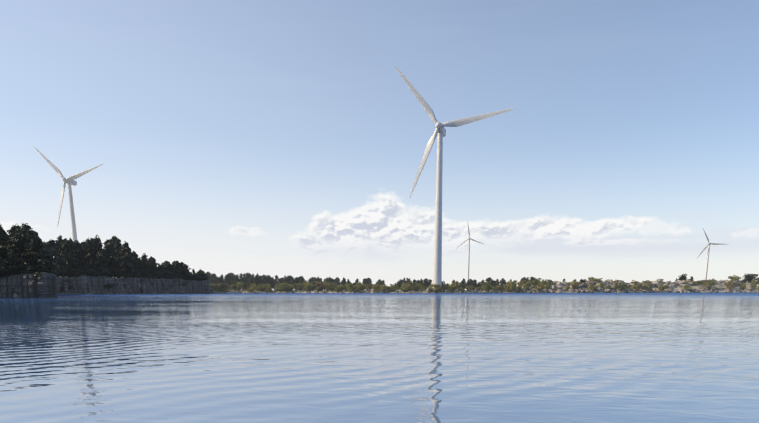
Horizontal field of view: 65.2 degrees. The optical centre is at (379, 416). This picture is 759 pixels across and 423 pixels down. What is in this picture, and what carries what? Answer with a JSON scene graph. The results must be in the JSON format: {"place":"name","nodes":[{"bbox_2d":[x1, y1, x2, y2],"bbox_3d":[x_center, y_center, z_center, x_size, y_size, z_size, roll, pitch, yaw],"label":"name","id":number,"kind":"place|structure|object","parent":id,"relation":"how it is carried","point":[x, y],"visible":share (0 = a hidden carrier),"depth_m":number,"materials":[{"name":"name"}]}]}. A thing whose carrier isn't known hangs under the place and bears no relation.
{"place":"outdoors","nodes":[
{"label":"outdoors","id":0,"kind":"place"},
{"bbox_2d":[0,272,211,297],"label":"quarry cliff","id":1,"kind":"structure","parent":0,"point":[30,285],"depth_m":224.37,"materials":[{"name":"stone"}]},
{"bbox_2d":[53,268,69,276],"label":"juniper","id":2,"kind":"object","parent":1,"relation":"on","point":[58,271],"visible":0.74,"depth_m":218.35,"materials":[{"name":"green plant"}]},
{"bbox_2d":[0,293,758,422],"bbox_3d":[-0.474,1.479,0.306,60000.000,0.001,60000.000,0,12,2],"label":"lake water","id":3,"kind":"structure","parent":0,"point":[415,358],"depth_m":13.44,"materials":[{"name":"blue liquid"}]},
{"bbox_2d":[0,279,758,297],"bbox_3d":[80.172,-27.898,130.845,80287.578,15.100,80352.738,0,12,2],"label":"terrain","id":4,"kind":"structure","parent":0,"point":[720,289],"depth_m":350.28,"materials":[{"name":"stone"}]},
{"bbox_2d":[0,225,8,258],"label":"pine","id":5,"kind":"object","parent":4,"relation":"on","point":[3,253],"visible":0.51,"depth_m":122.03,"materials":[{"name":"green plant"}]},
{"bbox_2d":[0,259,9,276],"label":"tree","id":6,"kind":"object","parent":4,"relation":"on","point":[6,261],"visible":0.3,"depth_m":118.95,"materials":[{"name":"green plant"}]},
{"bbox_2d":[0,232,33,261],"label":"pine","id":7,"kind":"object","parent":4,"relation":"on","point":[16,247],"visible":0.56,"depth_m":120.96,"materials":[{"name":"green plant"}]},
{"bbox_2d":[7,224,31,251],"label":"pine","id":8,"kind":"object","parent":4,"relation":"on","point":[13,230],"visible":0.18,"depth_m":132.50,"materials":[{"name":"green plant"}]},
{"bbox_2d":[14,265,25,274],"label":"tree","id":9,"kind":"object","parent":4,"relation":"on","point":[21,270],"visible":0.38,"depth_m":120.20,"materials":[{"name":"green plant"}]},
{"bbox_2d":[13,229,31,258],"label":"pine","id":10,"kind":"object","parent":4,"relation":"on","point":[24,242],"visible":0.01,"depth_m":123.17,"materials":[{"name":"green plant"}]},
{"bbox_2d":[20,226,31,243],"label":"pine","id":11,"kind":"object","parent":4,"relation":"on","point":[24,231],"visible":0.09,"depth_m":128.66,"materials":[{"name":"green plant"}]},
{"bbox_2d":[15,258,39,273],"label":"juniper","id":12,"kind":"object","parent":4,"relation":"on","point":[28,264],"visible":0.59,"depth_m":120.12,"materials":[{"name":"green plant"}]},
{"bbox_2d":[23,223,43,257],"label":"pine","id":13,"kind":"object","parent":4,"relation":"on","point":[31,232],"visible":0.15,"depth_m":139.03,"materials":[{"name":"green plant"}]},
{"bbox_2d":[19,237,58,270],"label":"pine","id":14,"kind":"object","parent":4,"relation":"on","point":[34,248],"visible":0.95,"depth_m":120.12,"materials":[{"name":"green plant"}]},
{"bbox_2d":[24,260,55,272],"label":"juniper","id":15,"kind":"object","parent":4,"relation":"on","point":[52,265],"visible":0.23,"depth_m":122.11,"materials":[{"name":"green plant"}]},
{"bbox_2d":[27,261,53,272],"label":"juniper","id":16,"kind":"object","parent":4,"relation":"on","point":[42,268],"visible":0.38,"depth_m":121.63,"materials":[{"name":"green plant"}]},
{"bbox_2d":[33,271,55,280],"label":"juniper","id":17,"kind":"object","parent":4,"relation":"on","point":[37,274],"visible":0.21,"depth_m":118.19,"materials":[{"name":"green plant"}]},
{"bbox_2d":[42,242,60,268],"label":"pine","id":18,"kind":"object","parent":4,"relation":"on","point":[48,245],"visible":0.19,"depth_m":209.69,"materials":[{"name":"green plant"}]},
{"bbox_2d":[47,239,67,265],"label":"pine","id":19,"kind":"object","parent":4,"relation":"on","point":[52,243],"visible":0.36,"depth_m":217.13,"materials":[{"name":"green plant"}]},
{"bbox_2d":[55,235,62,246],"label":"pine","id":20,"kind":"object","parent":4,"relation":"on","point":[59,240],"visible":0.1,"depth_m":259.34,"materials":[{"name":"green plant"}]},
{"bbox_2d":[34,147,102,240],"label":"wind turbine","id":21,"kind":"object","parent":4,"relation":"on","point":[70,181],"visible":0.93,"depth_m":485.57,"materials":[{"name":"white paint"}]},
{"bbox_2d":[59,238,78,276],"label":"pine","id":22,"kind":"object","parent":4,"relation":"on","point":[66,252],"visible":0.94,"depth_m":222.38,"materials":[{"name":"green plant"}]},
{"bbox_2d":[68,240,77,268],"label":"pine","id":23,"kind":"object","parent":4,"relation":"on","point":[71,245],"visible":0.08,"depth_m":228.44,"materials":[{"name":"green plant"}]},
{"bbox_2d":[72,240,83,268],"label":"pine","id":24,"kind":"object","parent":4,"relation":"on","point":[79,250],"visible":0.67,"depth_m":228.65,"materials":[{"name":"green plant"}]},
{"bbox_2d":[73,240,84,267],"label":"pine","id":25,"kind":"object","parent":4,"relation":"on","point":[74,242],"visible":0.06,"depth_m":233.65,"materials":[{"name":"green plant"}]},
{"bbox_2d":[71,268,88,276],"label":"juniper","id":26,"kind":"object","parent":4,"relation":"on","point":[81,270],"visible":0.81,"depth_m":223.30,"materials":[{"name":"green plant"}]},
{"bbox_2d":[81,237,98,267],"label":"pine","id":27,"kind":"object","parent":4,"relation":"on","point":[87,254],"visible":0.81,"depth_m":228.23,"materials":[{"name":"green plant"}]},
{"bbox_2d":[85,236,109,274],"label":"pine","id":28,"kind":"object","parent":4,"relation":"on","point":[96,263],"visible":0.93,"depth_m":228.53,"materials":[{"name":"green plant"}]},
{"bbox_2d":[95,235,109,271],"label":"pine","id":29,"kind":"object","parent":4,"relation":"on","point":[100,247],"visible":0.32,"depth_m":231.72,"materials":[{"name":"green plant"}]},
{"bbox_2d":[103,283,117,290],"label":"juniper","id":30,"kind":"object","parent":4,"relation":"on","point":[108,286],"visible":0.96,"depth_m":230.99,"materials":[{"name":"green plant"}]},
{"bbox_2d":[103,239,118,268],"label":"pine","id":31,"kind":"object","parent":4,"relation":"on","point":[109,248],"visible":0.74,"depth_m":243.59,"materials":[{"name":"green plant"}]},
{"bbox_2d":[106,268,121,277],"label":"tree","id":32,"kind":"object","parent":4,"relation":"on","point":[116,271],"visible":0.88,"depth_m":236.09,"materials":[{"name":"green plant"}]},
{"bbox_2d":[111,237,124,277],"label":"pine","id":33,"kind":"object","parent":4,"relation":"on","point":[118,244],"visible":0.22,"depth_m":248.44,"materials":[{"name":"green plant"}]},
{"bbox_2d":[110,247,130,272],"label":"pine","id":34,"kind":"object","parent":4,"relation":"on","point":[116,260],"visible":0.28,"depth_m":243.50,"materials":[{"name":"green plant"}]},
{"bbox_2d":[116,241,136,273],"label":"pine","id":35,"kind":"object","parent":4,"relation":"on","point":[127,267],"visible":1,"depth_m":238.16,"materials":[{"name":"green plant"}]},
{"bbox_2d":[130,251,141,269],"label":"pine","id":36,"kind":"object","parent":4,"relation":"on","point":[135,266],"visible":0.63,"depth_m":247.28,"materials":[{"name":"green plant"}]},
{"bbox_2d":[132,272,141,277],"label":"juniper","id":37,"kind":"object","parent":4,"relation":"on","point":[137,275],"visible":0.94,"depth_m":241.83,"materials":[{"name":"green plant"}]},
{"bbox_2d":[140,259,149,269],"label":"pine","id":38,"kind":"object","parent":4,"relation":"on","point":[142,261],"visible":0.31,"depth_m":254.51,"materials":[{"name":"green plant"}]},
{"bbox_2d":[143,253,149,273],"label":"pine","id":39,"kind":"object","parent":4,"relation":"on","point":[145,264],"visible":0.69,"depth_m":248.67,"materials":[{"name":"green plant"}]},
{"bbox_2d":[148,258,157,273],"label":"pine","id":40,"kind":"object","parent":4,"relation":"on","point":[154,262],"visible":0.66,"depth_m":254.70,"materials":[{"name":"green plant"}]},
{"bbox_2d":[149,261,157,274],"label":"pine","id":41,"kind":"object","parent":4,"relation":"on","point":[152,267],"visible":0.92,"depth_m":253.30,"materials":[{"name":"green plant"}]},
{"bbox_2d":[158,264,166,272],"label":"pine","id":42,"kind":"object","parent":4,"relation":"on","point":[161,268],"visible":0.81,"depth_m":254.59,"materials":[{"name":"green plant"}]},
{"bbox_2d":[164,263,174,272],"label":"pine","id":43,"kind":"object","parent":4,"relation":"on","point":[168,266],"visible":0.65,"depth_m":260.86,"materials":[{"name":"green plant"}]},
{"bbox_2d":[174,260,179,269],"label":"pine","id":44,"kind":"object","parent":4,"relation":"on","point":[176,265],"visible":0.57,"depth_m":262.88,"materials":[{"name":"green plant"}]},
{"bbox_2d":[175,261,188,277],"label":"pine","id":45,"kind":"object","parent":4,"relation":"on","point":[182,268],"visible":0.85,"depth_m":262.87,"materials":[{"name":"green plant"}]},
{"bbox_2d":[208,273,216,283],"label":"pine","id":46,"kind":"object","parent":4,"relation":"on","point":[213,276],"visible":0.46,"depth_m":326.39,"materials":[{"name":"green plant"}]},
{"bbox_2d":[218,283,228,290],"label":"shrub","id":47,"kind":"object","parent":4,"relation":"on","point":[221,286],"visible":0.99,"depth_m":304.56,"materials":[{"name":"green plant"}]},
{"bbox_2d":[225,275,231,289],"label":"pine","id":48,"kind":"object","parent":4,"relation":"on","point":[228,280],"visible":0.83,"depth_m":328.22,"materials":[{"name":"green plant"}]},
{"bbox_2d":[227,272,234,284],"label":"pine","id":49,"kind":"object","parent":4,"relation":"on","point":[231,274],"visible":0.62,"depth_m":335.01,"materials":[{"name":"green plant"}]},
{"bbox_2d":[231,284,237,289],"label":"shrub","id":50,"kind":"object","parent":4,"relation":"on","point":[233,287],"visible":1,"depth_m":309.71,"materials":[{"name":"green plant"}]},
{"bbox_2d":[242,274,253,286],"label":"pine","id":51,"kind":"object","parent":4,"relation":"on","point":[246,278],"visible":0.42,"depth_m":331.98,"materials":[{"name":"green plant"}]},
{"bbox_2d":[246,276,255,288],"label":"pine","id":52,"kind":"object","parent":4,"relation":"on","point":[251,278],"visible":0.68,"depth_m":326.75,"materials":[{"name":"green plant"}]},
{"bbox_2d":[251,285,260,290],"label":"shrub","id":53,"kind":"object","parent":4,"relation":"on","point":[257,288],"visible":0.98,"depth_m":311.35,"materials":[{"name":"green plant"}]},
{"bbox_2d":[255,275,259,283],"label":"pine","id":54,"kind":"object","parent":4,"relation":"on","point":[257,278],"visible":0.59,"depth_m":330.44,"materials":[{"name":"green plant"}]},
{"bbox_2d":[256,283,265,290],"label":"shrub","id":55,"kind":"object","parent":4,"relation":"on","point":[262,286],"visible":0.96,"depth_m":313.97,"materials":[{"name":"green plant"}]},
{"bbox_2d":[266,276,272,284],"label":"pine","id":56,"kind":"object","parent":4,"relation":"on","point":[269,278],"visible":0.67,"depth_m":327.93,"materials":[{"name":"green plant"}]},
{"bbox_2d":[275,283,288,290],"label":"tree","id":57,"kind":"object","parent":4,"relation":"on","point":[280,287],"visible":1,"depth_m":312.75,"materials":[{"name":"green plant"}]},
{"bbox_2d":[292,277,299,285],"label":"pine","id":58,"kind":"object","parent":4,"relation":"on","point":[297,279],"visible":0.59,"depth_m":340.83,"materials":[{"name":"green plant"}]},
{"bbox_2d":[295,283,302,290],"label":"shrub","id":59,"kind":"object","parent":4,"relation":"on","point":[299,286],"visible":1,"depth_m":318.68,"materials":[{"name":"green plant"}]},
{"bbox_2d":[303,282,312,289],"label":"shrub","id":60,"kind":"object","parent":4,"relation":"on","point":[308,284],"visible":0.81,"depth_m":317.65,"materials":[{"name":"green plant"}]},
{"bbox_2d":[314,281,328,290],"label":"tree","id":61,"kind":"object","parent":4,"relation":"on","point":[323,285],"visible":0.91,"depth_m":318.11,"materials":[{"name":"green plant"}]},
{"bbox_2d":[328,283,335,289],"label":"shrub","id":62,"kind":"object","parent":4,"relation":"on","point":[331,286],"visible":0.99,"depth_m":318.00,"materials":[{"name":"green plant"}]},
{"bbox_2d":[346,283,353,289],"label":"shrub","id":63,"kind":"object","parent":4,"relation":"on","point":[349,286],"visible":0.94,"depth_m":310.92,"materials":[{"name":"green plant"}]},
{"bbox_2d":[355,285,361,291],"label":"shrub","id":64,"kind":"object","parent":4,"relation":"on","point":[359,288],"visible":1,"depth_m":309.96,"materials":[{"name":"green plant"}]},
{"bbox_2d":[364,284,373,290],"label":"shrub","id":65,"kind":"object","parent":4,"relation":"on","point":[369,287],"visible":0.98,"depth_m":313.88,"materials":[{"name":"green plant"}]},
{"bbox_2d":[372,286,380,291],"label":"shrub","id":66,"kind":"object","parent":4,"relation":"on","point":[376,288],"visible":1,"depth_m":307.57,"materials":[{"name":"green plant"}]},
{"bbox_2d":[57,279,758,294],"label":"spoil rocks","id":67,"kind":"object","parent":4,"relation":"on","point":[559,284],"visible":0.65,"depth_m":355.52,"materials":[{"name":"grey stone"}]},
{"bbox_2d":[408,282,415,289],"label":"shrub","id":68,"kind":"object","parent":4,"relation":"on","point":[412,285],"visible":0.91,"depth_m":309.08,"materials":[{"name":"green plant"}]},
{"bbox_2d":[423,278,430,287],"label":"pine","id":69,"kind":"object","parent":4,"relation":"on","point":[425,281],"visible":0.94,"depth_m":346.52,"materials":[{"name":"green plant"}]},
{"bbox_2d":[431,284,440,290],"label":"shrub","id":70,"kind":"object","parent":4,"relation":"on","point":[436,287],"visible":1,"depth_m":307.28,"materials":[{"name":"green plant"}]},
{"bbox_2d":[395,66,514,291],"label":"wind turbine","id":71,"kind":"object","parent":4,"relation":"on","point":[440,130],"visible":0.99,"depth_m":296.42,"materials":[{"name":"white paint"}]},
{"bbox_2d":[451,281,458,290],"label":"shrub","id":72,"kind":"object","parent":4,"relation":"on","point":[456,284],"visible":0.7,"depth_m":317.88,"materials":[{"name":"green plant"}]},
{"bbox_2d":[456,225,484,280],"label":"wind turbine","id":73,"kind":"object","parent":4,"relation":"on","point":[469,238],"visible":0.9,"depth_m":762.23,"materials":[{"name":"white paint"}]},
{"bbox_2d":[483,284,488,290],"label":"shrub","id":74,"kind":"object","parent":4,"relation":"on","point":[486,288],"visible":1,"depth_m":313.65,"materials":[{"name":"green plant"}]},
{"bbox_2d":[483,281,492,291],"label":"birch","id":75,"kind":"object","parent":4,"relation":"on","point":[489,284],"visible":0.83,"depth_m":314.66,"materials":[{"name":"green plant"}]},
{"bbox_2d":[498,278,505,287],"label":"pine","id":76,"kind":"object","parent":4,"relation":"on","point":[501,282],"visible":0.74,"depth_m":352.60,"materials":[{"name":"green plant"}]},
{"bbox_2d":[509,283,515,292],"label":"tree","id":77,"kind":"object","parent":4,"relation":"on","point":[512,287],"visible":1,"depth_m":316.09,"materials":[{"name":"green plant"}]},
{"bbox_2d":[522,282,532,287],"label":"shrub","id":78,"kind":"object","parent":4,"relation":"on","point":[526,284],"visible":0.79,"depth_m":329.66,"materials":[{"name":"green plant"}]},
{"bbox_2d":[537,281,543,289],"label":"birch","id":79,"kind":"object","parent":4,"relation":"on","point":[540,284],"visible":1,"depth_m":325.42,"materials":[{"name":"green plant"}]},
{"bbox_2d":[542,279,556,289],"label":"shrub","id":80,"kind":"object","parent":4,"relation":"on","point":[547,283],"visible":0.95,"depth_m":335.53,"materials":[{"name":"green plant"}]},
{"bbox_2d":[571,283,578,288],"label":"shrub","id":81,"kind":"object","parent":4,"relation":"on","point":[574,285],"visible":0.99,"depth_m":343.17,"materials":[{"name":"green plant"}]},
{"bbox_2d":[594,278,602,284],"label":"shrub","id":82,"kind":"object","parent":4,"relation":"on","point":[596,280],"visible":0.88,"depth_m":371.22,"materials":[{"name":"green plant"}]},
{"bbox_2d":[613,280,618,288],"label":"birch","id":83,"kind":"object","parent":4,"relation":"on","point":[615,284],"visible":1,"depth_m":356.33,"materials":[{"name":"green plant"}]},
{"bbox_2d":[618,283,626,289],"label":"shrub","id":84,"kind":"object","parent":4,"relation":"on","point":[623,286],"visible":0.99,"depth_m":357.76,"materials":[{"name":"green plant"}]},
{"bbox_2d":[631,283,642,290],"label":"shrub","id":85,"kind":"object","parent":4,"relation":"on","point":[638,286],"visible":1,"depth_m":364.03,"materials":[{"name":"green plant"}]},
{"bbox_2d":[547,281,757,288],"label":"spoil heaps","id":86,"kind":"object","parent":4,"relation":"on","point":[717,283],"visible":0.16,"depth_m":403.76,"materials":[{"name":"grey stone"}]},
{"bbox_2d":[678,274,686,280],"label":"tree","id":87,"kind":"object","parent":86,"relation":"on","point":[682,277],"visible":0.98,"depth_m":413.43,"materials":[{"name":"green plant"}]},
{"bbox_2d":[657,284,665,291],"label":"shrub","id":88,"kind":"object","parent":4,"relation":"on","point":[661,288],"visible":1,"depth_m":374.39,"materials":[{"name":"green plant"}]},
{"bbox_2d":[697,229,724,279],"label":"wind turbine","id":89,"kind":"object","parent":4,"relation":"on","point":[709,244],"visible":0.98,"depth_m":679.90,"materials":[{"name":"white paint"}]},
{"bbox_2d":[705,278,716,285],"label":"shrub","id":90,"kind":"object","parent":4,"relation":"on","point":[712,281],"visible":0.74,"depth_m":395.80,"materials":[{"name":"green plant"}]},
{"bbox_2d":[728,275,740,280],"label":"shrub","id":91,"kind":"object","parent":4,"relation":"on","point":[734,278],"visible":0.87,"depth_m":420.22,"materials":[{"name":"green plant"}]},
{"bbox_2d":[742,273,757,282],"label":"juniper","id":92,"kind":"object","parent":4,"relation":"on","point":[750,277],"visible":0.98,"depth_m":415.20,"materials":[{"name":"green plant"}]},
{"bbox_2d":[0,0,758,289],"label":"sky","id":93,"kind":"structure","parent":0,"point":[281,138],"materials":[{"name":"blue"}]}
]}

